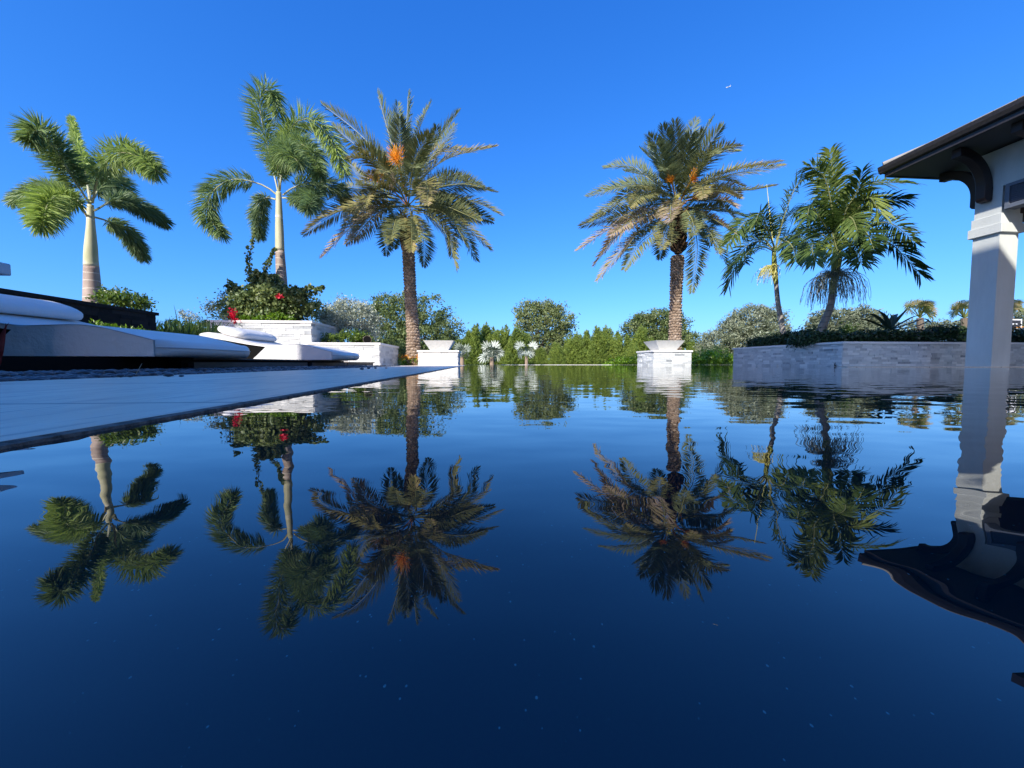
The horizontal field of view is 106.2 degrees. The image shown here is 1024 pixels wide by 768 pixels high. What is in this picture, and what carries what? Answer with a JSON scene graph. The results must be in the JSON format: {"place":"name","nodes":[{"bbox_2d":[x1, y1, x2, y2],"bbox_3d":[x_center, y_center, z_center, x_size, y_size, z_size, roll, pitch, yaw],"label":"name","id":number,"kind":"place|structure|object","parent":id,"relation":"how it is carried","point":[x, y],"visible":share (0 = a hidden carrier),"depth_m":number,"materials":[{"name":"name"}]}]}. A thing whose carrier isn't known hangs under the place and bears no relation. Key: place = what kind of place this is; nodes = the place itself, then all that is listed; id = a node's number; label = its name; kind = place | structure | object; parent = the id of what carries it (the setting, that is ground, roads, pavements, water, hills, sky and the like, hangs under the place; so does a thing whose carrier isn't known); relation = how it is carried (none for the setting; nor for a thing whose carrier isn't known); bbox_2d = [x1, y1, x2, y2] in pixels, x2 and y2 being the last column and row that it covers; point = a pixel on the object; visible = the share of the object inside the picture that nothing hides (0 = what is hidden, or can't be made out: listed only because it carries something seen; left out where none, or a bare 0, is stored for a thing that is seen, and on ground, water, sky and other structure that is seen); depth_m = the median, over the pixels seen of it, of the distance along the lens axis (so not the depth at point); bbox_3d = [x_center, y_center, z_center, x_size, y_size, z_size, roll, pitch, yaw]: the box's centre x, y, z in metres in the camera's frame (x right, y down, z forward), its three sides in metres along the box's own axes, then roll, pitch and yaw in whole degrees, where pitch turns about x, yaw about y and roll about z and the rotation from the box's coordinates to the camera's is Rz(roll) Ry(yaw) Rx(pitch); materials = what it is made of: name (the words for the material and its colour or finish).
{"place":"outdoors","nodes":[
{"label":"outdoors","id":0,"kind":"place"},
{"bbox_2d":[0,365,464,441],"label":"pool deck","id":1,"kind":"structure","parent":0,"point":[32,408],"depth_m":0.77,"materials":[{"name":"stone"}]},
{"bbox_2d":[163,373,173,376],"bbox_3d":[-1.525,-0.040,1.708,0.032,0.017,0.035,0,3,0],"label":"pebble","id":2,"kind":"object","parent":1,"relation":"on","point":[168,374],"visible":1,"depth_m":1.70,"materials":[{"name":"grey stone"}]},
{"bbox_2d":[0,365,398,381],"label":"pebbles","id":3,"kind":"object","parent":1,"relation":"on","point":[29,375],"visible":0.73,"depth_m":2.02,"materials":[{"name":"grey gravel"}]},
{"bbox_2d":[0,323,8,364],"bbox_3d":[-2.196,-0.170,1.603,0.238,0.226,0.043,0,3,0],"label":"plant pot","id":4,"kind":"object","parent":3,"relation":"on","point":[2,338],"visible":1,"depth_m":1.59,"materials":[{"name":"red"}]},
{"bbox_2d":[0,365,465,449],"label":"coping","id":5,"kind":"object","parent":1,"relation":"attached to","point":[43,438],"visible":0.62,"depth_m":0.41,"materials":[{"name":"grey stone"}]},
{"bbox_2d":[397,354,417,364],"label":"flowering plant","id":6,"kind":"object","parent":1,"relation":"on","point":[405,355],"visible":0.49,"depth_m":10.37,"materials":[{"name":"green plant"}]},
{"bbox_2d":[417,350,460,365],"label":"stone pier","id":7,"kind":"structure","parent":0,"point":[438,357],"depth_m":9.71,"materials":[{"name":"white stone"}]},
{"bbox_2d":[423,340,454,349],"bbox_3d":[-1.907,-1.005,10.190,0.766,0.255,0.766,0,3,-5],"label":"fire bowl","id":8,"kind":"object","parent":7,"relation":"on","point":[439,344],"visible":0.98,"depth_m":9.87,"materials":[{"name":"concrete"}]},
{"bbox_2d":[0,365,1023,767],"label":"pool water","id":9,"kind":"structure","parent":0,"point":[618,567],"depth_m":0.12,"materials":[{"name":"blue liquid"}]},
{"bbox_2d":[636,350,692,365],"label":"stone pier","id":10,"kind":"structure","parent":9,"relation":"in","point":[665,358],"depth_m":9.72,"materials":[{"name":"white stone"}]},
{"bbox_2d":[644,340,684,349],"bbox_3d":[4.016,-1.005,10.190,0.766,0.255,0.766,0,3,-5],"label":"fire bowl","id":11,"kind":"object","parent":10,"relation":"on","point":[664,345],"visible":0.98,"depth_m":9.90,"materials":[{"name":"concrete"}]},
{"bbox_2d":[0,0,1023,349],"label":"sky","id":12,"kind":"structure","parent":0,"point":[564,90],"materials":[{"name":"blue"}]},
{"label":"ground","id":13,"kind":"structure","parent":0,"visible":0},
{"bbox_2d":[349,326,405,362],"bbox_3d":[-4.808,-1.353,13.996,2.514,1.602,1.562,0,3,0],"label":"bush","id":14,"kind":"object","parent":13,"relation":"on","point":[402,351],"visible":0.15,"depth_m":13.93,"materials":[{"name":"green plant"}]},
{"bbox_2d":[300,88,503,364],"bbox_3d":[-2.825,-4.218,10.595,5.134,7.717,4.017,2,4,39],"label":"date palm","id":15,"kind":"object","parent":13,"relation":"on","point":[404,231],"visible":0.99,"depth_m":10.09,"materials":[{"name":"green plant"}]},
{"bbox_2d":[356,290,468,362],"bbox_3d":[-9.518,-5.185,37.732,10.740,7.997,7.359,1,3,19],"label":"oak tree","id":16,"kind":"object","parent":13,"relation":"on","point":[386,311],"visible":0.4,"depth_m":36.75,"materials":[{"name":"green plant"}]},
{"bbox_2d":[452,337,463,349],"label":"conifer","id":17,"kind":"object","parent":13,"relation":"on","point":[458,340],"visible":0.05,"depth_m":36.68,"materials":[{"name":"green plant"}]},
{"bbox_2d":[454,342,470,364],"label":"silver fan palm","id":18,"kind":"object","parent":13,"relation":"on","point":[463,349],"visible":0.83,"depth_m":30.83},
{"bbox_2d":[462,329,470,343],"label":"conifer","id":19,"kind":"object","parent":13,"relation":"on","point":[465,335],"visible":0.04,"depth_m":37.52,"materials":[{"name":"green plant"}]},
{"bbox_2d":[461,324,487,364],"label":"conifer","id":20,"kind":"object","parent":13,"relation":"on","point":[474,341],"visible":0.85,"depth_m":35.00,"materials":[{"name":"green plant"}]},
{"bbox_2d":[479,321,495,364],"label":"conifer","id":21,"kind":"object","parent":13,"relation":"on","point":[487,331],"visible":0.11,"depth_m":36.99,"materials":[{"name":"green plant"}]},
{"bbox_2d":[478,340,503,364],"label":"silver fan palm","id":22,"kind":"object","parent":13,"relation":"on","point":[493,350],"visible":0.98,"depth_m":30.90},
{"bbox_2d":[484,330,507,364],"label":"conifer","id":23,"kind":"object","parent":13,"relation":"on","point":[497,337],"visible":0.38,"depth_m":36.22,"materials":[{"name":"green plant"}]},
{"bbox_2d":[498,324,515,364],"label":"conifer","id":24,"kind":"object","parent":13,"relation":"on","point":[506,333],"visible":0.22,"depth_m":37.21,"materials":[{"name":"green plant"}]},
{"bbox_2d":[501,326,534,364],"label":"conifer","id":25,"kind":"object","parent":13,"relation":"on","point":[511,355],"visible":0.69,"depth_m":35.41,"materials":[{"name":"green plant"}]},
{"bbox_2d":[514,340,537,364],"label":"silver fan palm","id":26,"kind":"object","parent":13,"relation":"on","point":[529,352],"visible":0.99,"depth_m":30.84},
{"bbox_2d":[519,333,539,364],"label":"conifer","id":27,"kind":"object","parent":13,"relation":"on","point":[535,350],"visible":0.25,"depth_m":36.69,"materials":[{"name":"green plant"}]},
{"bbox_2d":[533,347,549,364],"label":"conifer","id":28,"kind":"object","parent":13,"relation":"on","point":[541,354],"visible":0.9,"depth_m":36.68,"materials":[{"name":"green plant"}]},
{"bbox_2d":[511,297,580,356],"bbox_3d":[3.469,-5.428,39.642,7.262,6.983,5.426,0,3,0],"label":"oak tree","id":29,"kind":"object","parent":13,"relation":"on","point":[546,315],"visible":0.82,"depth_m":38.83,"materials":[{"name":"green plant"}]},
{"bbox_2d":[545,341,566,364],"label":"conifer","id":30,"kind":"object","parent":13,"relation":"on","point":[558,357],"visible":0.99,"depth_m":36.09,"materials":[{"name":"green plant"}]},
{"bbox_2d":[561,337,573,364],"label":"conifer","id":31,"kind":"object","parent":13,"relation":"on","point":[565,341],"visible":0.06,"depth_m":37.77,"materials":[{"name":"green plant"}]},
{"bbox_2d":[563,331,587,364],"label":"conifer","id":32,"kind":"object","parent":13,"relation":"on","point":[572,348],"visible":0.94,"depth_m":36.63,"materials":[{"name":"green plant"}]},
{"bbox_2d":[579,329,594,357],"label":"conifer","id":33,"kind":"object","parent":13,"relation":"on","point":[586,337],"visible":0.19,"depth_m":37.99,"materials":[{"name":"green plant"}]},
{"bbox_2d":[584,325,613,364],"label":"conifer","id":34,"kind":"object","parent":13,"relation":"on","point":[597,353],"visible":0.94,"depth_m":35.55,"materials":[{"name":"green plant"}]},
{"bbox_2d":[588,325,614,357],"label":"conifer","id":35,"kind":"object","parent":13,"relation":"on","point":[607,331],"visible":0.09,"depth_m":37.13,"materials":[{"name":"green plant"}]},
{"bbox_2d":[608,331,626,360],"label":"conifer","id":36,"kind":"object","parent":13,"relation":"on","point":[618,349],"visible":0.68,"depth_m":35.84,"materials":[{"name":"green plant"}]},
{"bbox_2d":[598,354,637,364],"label":"hedge","id":37,"kind":"object","parent":13,"relation":"on","point":[623,361],"visible":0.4,"depth_m":14.77,"materials":[{"name":"green plant"}]},
{"bbox_2d":[623,334,632,355],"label":"conifer","id":38,"kind":"object","parent":13,"relation":"on","point":[627,341],"visible":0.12,"depth_m":37.70,"materials":[{"name":"green plant"}]},
{"bbox_2d":[623,341,639,364],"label":"conifer","id":39,"kind":"object","parent":13,"relation":"on","point":[631,350],"visible":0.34,"depth_m":32.75,"materials":[{"name":"green plant"}]},
{"bbox_2d":[630,324,649,353],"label":"conifer","id":40,"kind":"object","parent":13,"relation":"on","point":[640,339],"visible":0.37,"depth_m":33.42,"materials":[{"name":"green plant"}]},
{"bbox_2d":[616,306,702,349],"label":"oak tree","id":41,"kind":"object","parent":13,"relation":"on","point":[651,322],"visible":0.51,"depth_m":40.64,"materials":[{"name":"green plant"}]},
{"bbox_2d":[575,113,787,349],"bbox_3d":[4.830,-4.177,10.732,5.659,7.627,3.852,-1,3,-22],"label":"date palm","id":42,"kind":"object","parent":13,"relation":"on","point":[677,221],"visible":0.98,"depth_m":10.34,"materials":[{"name":"green plant"}]},
{"bbox_2d":[685,340,697,356],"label":"conifer","id":43,"kind":"object","parent":13,"relation":"on","point":[691,343],"visible":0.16,"depth_m":35.57,"materials":[{"name":"green plant"}]},
{"bbox_2d":[691,343,732,364],"bbox_3d":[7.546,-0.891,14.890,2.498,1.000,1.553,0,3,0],"label":"hedge","id":44,"kind":"object","parent":13,"relation":"on","point":[709,358],"visible":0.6,"depth_m":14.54,"materials":[{"name":"green plant"}]},
{"bbox_2d":[692,302,792,356],"bbox_3d":[20.485,-4.412,33.890,9.158,5.598,5.679,0,3,0],"label":"tree","id":45,"kind":"object","parent":13,"relation":"on","point":[736,329],"visible":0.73,"depth_m":33.03,"materials":[{"name":"green plant"}]},
{"bbox_2d":[798,303,905,332],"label":"tree","id":46,"kind":"object","parent":13,"relation":"on","point":[855,315],"visible":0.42,"depth_m":25.16,"materials":[{"name":"green plant"}]},
{"bbox_2d":[732,341,1023,366],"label":"garden wall","id":47,"kind":"structure","parent":13,"relation":"on","point":[830,354],"depth_m":7.15,"materials":[{"name":"stone"}]},
{"bbox_2d":[717,168,823,334],"bbox_3d":[5.929,-2.907,9.001,2.064,4.076,3.944,3,4,42],"label":"christmas palm","id":48,"kind":"object","parent":47,"relation":"in","point":[758,223],"visible":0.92,"depth_m":8.57,"materials":[{"name":"green plant"}]},
{"bbox_2d":[741,323,821,346],"bbox_3d":[6.232,-1.038,8.983,0.546,0.629,2.066,0,3,-6],"label":"hedge","id":49,"kind":"object","parent":47,"relation":"in","point":[775,339],"visible":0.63,"depth_m":9.00,"materials":[{"name":"green plant"}]},
{"bbox_2d":[827,320,859,334],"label":"shrub","id":50,"kind":"object","parent":47,"relation":"in","point":[847,329],"visible":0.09,"depth_m":9.06,"materials":[{"name":"green plant"}]},
{"bbox_2d":[780,143,934,332],"bbox_3d":[6.964,-2.994,7.827,2.622,4.462,4.042,3,4,39],"label":"christmas palm","id":51,"kind":"object","parent":47,"relation":"in","point":[835,220],"visible":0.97,"depth_m":7.56,"materials":[{"name":"green plant"}]},
{"bbox_2d":[786,321,966,349],"bbox_3d":[7.338,-0.942,7.814,3.321,0.648,0.950,0,3,0],"label":"hedge","id":52,"kind":"object","parent":47,"relation":"in","point":[938,333],"visible":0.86,"depth_m":7.55,"materials":[{"name":"green plant"}]},
{"bbox_2d":[849,308,933,329],"bbox_3d":[7.674,-1.314,7.817,1.714,0.452,0.314,0,3,-2],"label":"agave","id":53,"kind":"object","parent":47,"relation":"in","point":[893,320],"visible":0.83,"depth_m":7.81,"materials":[{"name":"green plant"}]},
{"bbox_2d":[947,323,1023,341],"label":"hedge","id":54,"kind":"object","parent":47,"relation":"in","point":[1016,336],"visible":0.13,"depth_m":7.60,"materials":[{"name":"green plant"}]},
{"bbox_2d":[903,298,938,329],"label":"fan palm","id":55,"kind":"object","parent":13,"relation":"on","point":[928,307],"visible":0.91,"depth_m":23.60,"materials":[{"name":"green plant"}]},
{"bbox_2d":[839,366,1023,366],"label":"pavilion deck","id":56,"kind":"structure","parent":13,"relation":"on","point":[915,366],"depth_m":6.48,"materials":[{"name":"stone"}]},
{"bbox_2d":[877,95,1023,366],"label":"pavilion","id":57,"kind":"structure","parent":56,"relation":"on","point":[981,158],"depth_m":6.16,"materials":[{"name":"paint"}]},
{"bbox_2d":[945,299,968,330],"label":"fan palm","id":58,"kind":"object","parent":13,"relation":"on","point":[960,307],"visible":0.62,"depth_m":23.70,"materials":[{"name":"green plant"}]},
{"bbox_2d":[896,306,1023,331],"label":"tree","id":59,"kind":"object","parent":13,"relation":"on","point":[1019,314],"visible":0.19,"depth_m":44.23,"materials":[{"name":"green plant"}]},
{"bbox_2d":[1012,319,1021,328],"bbox_3d":[28.479,-2.338,21.937,0.867,2.698,0.973,-3,4,-45],"label":"basketball hoop","id":60,"kind":"object","parent":13,"relation":"on","point":[1017,322],"visible":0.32,"depth_m":21.87,"materials":[{"name":"white paint"}]},
{"bbox_2d":[1012,298,1023,330],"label":"fan palm","id":61,"kind":"object","parent":13,"relation":"on","point":[1018,303],"visible":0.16,"depth_m":25.42,"materials":[{"name":"green plant"}]},
{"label":"planting ground","id":62,"kind":"structure","parent":0,"visible":0},
{"bbox_2d":[0,262,10,275],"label":"side table","id":63,"kind":"object","parent":62,"relation":"on","point":[5,269],"visible":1,"depth_m":2.33,"materials":[{"name":"grey"}]},
{"bbox_2d":[0,288,158,330],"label":"charcoal wall","id":64,"kind":"structure","parent":62,"relation":"on","point":[119,316],"depth_m":5.12,"materials":[{"name":"stone"}]},
{"bbox_2d":[89,318,161,331],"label":"shrub","id":65,"kind":"object","parent":64,"relation":"on","point":[107,324],"visible":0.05,"depth_m":4.70,"materials":[{"name":"green plant"}]},
{"bbox_2d":[1,106,176,303],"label":"foxtail palm","id":66,"kind":"object","parent":62,"relation":"on","point":[47,204],"visible":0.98,"depth_m":6.69,"materials":[{"name":"green plant"}]},
{"bbox_2d":[85,284,158,311],"bbox_3d":[-6.577,-0.936,6.519,0.879,1.493,0.909,3,4,43],"label":"shrub","id":67,"kind":"object","parent":62,"relation":"on","point":[114,297],"visible":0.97,"depth_m":6.40,"materials":[{"name":"green plant"}]},
{"bbox_2d":[0,356,346,371],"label":"lounge platform","id":68,"kind":"structure","parent":62,"relation":"on","point":[18,363],"depth_m":2.63,"materials":[{"name":"black"}]},
{"bbox_2d":[0,294,250,357],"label":"chaise lounge","id":69,"kind":"object","parent":68,"relation":"on","point":[39,328],"visible":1,"depth_m":2.54,"materials":[{"name":"white"}]},
{"bbox_2d":[200,326,359,359],"bbox_3d":[-3.246,-0.563,5.599,1.808,0.478,0.987,0,3,-5],"label":"chaise lounge","id":70,"kind":"object","parent":68,"relation":"on","point":[261,345],"visible":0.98,"depth_m":5.14,"materials":[{"name":"white"}]},
{"bbox_2d":[161,316,216,329],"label":"bush","id":71,"kind":"object","parent":62,"relation":"on","point":[173,321],"visible":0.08,"depth_m":8.22,"materials":[{"name":"green plant"}]},
{"bbox_2d":[178,309,202,322],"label":"bush","id":72,"kind":"object","parent":62,"relation":"on","point":[193,316],"visible":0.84,"depth_m":8.90,"materials":[{"name":"green plant"}]},
{"bbox_2d":[156,307,229,335],"bbox_3d":[-5.713,-1.029,6.575,1.992,0.642,0.953,0,3,0],"label":"strap leaf plant","id":73,"kind":"object","parent":62,"relation":"on","point":[190,328],"visible":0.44,"depth_m":6.33,"materials":[{"name":"green plant"}]},
{"bbox_2d":[206,320,343,344],"bbox_3d":[-5.549,-0.890,9.372,2.180,1.090,2.060,0,3,-5],"label":"raised planter","id":74,"kind":"object","parent":62,"relation":"on","point":[293,332],"visible":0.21,"depth_m":8.40,"materials":[{"name":"stone"}]},
{"bbox_2d":[194,228,327,324],"bbox_3d":[-5.908,-2.411,8.979,3.158,2.367,1.634,-1,3,-9],"label":"bougainvillea","id":75,"kind":"object","parent":74,"relation":"in","point":[265,296],"visible":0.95,"depth_m":8.81,"materials":[{"name":"green plant"}]},
{"bbox_2d":[185,70,356,312],"bbox_3d":[-5.489,-3.821,9.064,3.866,6.980,4.288,0,3,0],"label":"foxtail palm","id":76,"kind":"object","parent":74,"relation":"in","point":[289,150],"visible":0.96,"depth_m":8.71,"materials":[{"name":"green plant"}]},
{"bbox_2d":[304,302,357,334],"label":"bush","id":77,"kind":"object","parent":62,"relation":"on","point":[320,314],"visible":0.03,"depth_m":11.89,"materials":[{"name":"green plant"}]},
{"bbox_2d":[306,342,398,365],"bbox_3d":[-3.777,-0.655,9.435,1.580,0.615,2.010,0,3,-5],"label":"raised planter","id":78,"kind":"object","parent":62,"relation":"on","point":[381,354],"visible":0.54,"depth_m":8.50,"materials":[{"name":"stone"}]},
{"bbox_2d":[320,328,373,342],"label":"shrub","id":79,"kind":"object","parent":78,"relation":"in","point":[355,337],"visible":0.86,"depth_m":8.89,"materials":[{"name":"green plant"}]},
{"bbox_2d":[312,292,385,342],"bbox_3d":[-4.314,-1.657,10.181,1.856,1.544,1.483,0,3,0],"label":"silver shrub","id":80,"kind":"object","parent":78,"relation":"in","point":[346,314],"visible":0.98,"depth_m":10.01,"materials":[{"name":"green plant"}]},
{"bbox_2d":[363,336,371,342],"bbox_3d":[-3.321,-0.998,8.828,0.188,0.224,0.060,-1,3,-17],"label":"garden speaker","id":81,"kind":"object","parent":78,"relation":"on","point":[367,339],"visible":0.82,"depth_m":8.81},
{"bbox_2d":[347,362,374,365],"bbox_3d":[-3.328,-0.364,7.237,1.020,0.101,1.650,0,3,-5],"label":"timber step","id":82,"kind":"object","parent":62,"relation":"on","point":[360,363],"visible":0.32,"depth_m":7.18,"materials":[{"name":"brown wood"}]}
]}

